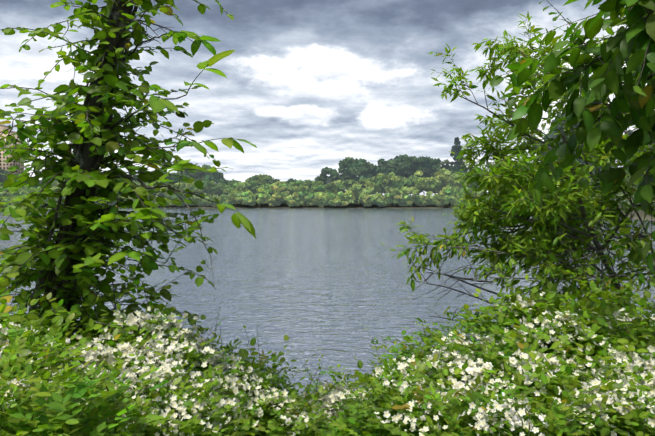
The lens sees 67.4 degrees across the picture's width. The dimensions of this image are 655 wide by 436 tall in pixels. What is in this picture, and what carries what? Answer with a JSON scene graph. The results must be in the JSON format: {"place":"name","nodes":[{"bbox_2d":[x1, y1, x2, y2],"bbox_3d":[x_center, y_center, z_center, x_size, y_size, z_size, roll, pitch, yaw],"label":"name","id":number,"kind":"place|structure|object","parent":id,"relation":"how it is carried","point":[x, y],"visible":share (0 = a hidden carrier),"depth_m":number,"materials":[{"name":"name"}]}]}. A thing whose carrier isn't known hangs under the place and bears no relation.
{"place":"outdoors","nodes":[
{"label":"outdoors","id":0,"kind":"place"},
{"bbox_2d":[0,208,654,403],"bbox_3d":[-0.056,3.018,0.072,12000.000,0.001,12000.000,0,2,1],"label":"lake water","id":1,"kind":"structure","parent":0,"point":[330,283],"depth_m":18.56,"materials":[{"name":"liquid"}]},
{"bbox_2d":[0,196,654,220],"bbox_3d":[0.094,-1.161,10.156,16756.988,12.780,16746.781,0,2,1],"label":"terrain","id":2,"kind":"structure","parent":0,"point":[354,205],"depth_m":264.68,"materials":[{"name":"green plant"}]},
{"bbox_2d":[0,124,23,174],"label":"apartment tower","id":3,"kind":"structure","parent":2,"relation":"on","point":[4,166],"depth_m":425.94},
{"bbox_2d":[0,0,235,345],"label":"tree trunk and vines","id":4,"kind":"object","parent":2,"relation":"on","point":[83,159],"visible":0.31,"depth_m":3.45,"materials":[{"name":"green plant"}]},
{"bbox_2d":[0,0,256,374],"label":"vine foliage","id":5,"kind":"object","parent":2,"relation":"on","point":[86,275],"visible":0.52,"depth_m":3.33,"materials":[{"name":"green plant"}]},
{"bbox_2d":[5,145,582,207],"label":"distant trees","id":6,"kind":"object","parent":2,"relation":"on","point":[345,205],"visible":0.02,"depth_m":268.11,"materials":[{"name":"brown plant"}]},
{"bbox_2d":[0,292,654,435],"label":"white flowers","id":7,"kind":"object","parent":2,"relation":"on","point":[472,369],"visible":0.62,"depth_m":2.52,"materials":[{"name":"white plant"}]},
{"bbox_2d":[0,105,654,208],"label":"trees","id":8,"kind":"object","parent":2,"relation":"on","point":[347,185],"visible":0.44,"depth_m":268.92,"materials":[{"name":"green plant"}]},
{"bbox_2d":[90,354,618,435],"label":"shade shrub","id":9,"kind":"object","parent":2,"relation":"on","point":[517,433],"depth_m":2.86,"materials":[{"name":"plant"}]},
{"bbox_2d":[0,267,654,435],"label":"bushes","id":10,"kind":"object","parent":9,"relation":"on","point":[56,412],"visible":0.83,"depth_m":2.36,"materials":[{"name":"green plant"}]},
{"bbox_2d":[92,276,645,415],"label":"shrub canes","id":11,"kind":"object","parent":9,"relation":"on","point":[322,357],"visible":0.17,"depth_m":3.41,"materials":[{"name":"brown plant"}]},
{"bbox_2d":[0,0,654,195],"label":"sky","id":12,"kind":"structure","parent":0,"point":[314,85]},
{"bbox_2d":[380,0,654,335],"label":"tree","id":13,"kind":"object","parent":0,"point":[635,33],"depth_m":4.64,"materials":[{"name":"green plant"}]}
]}

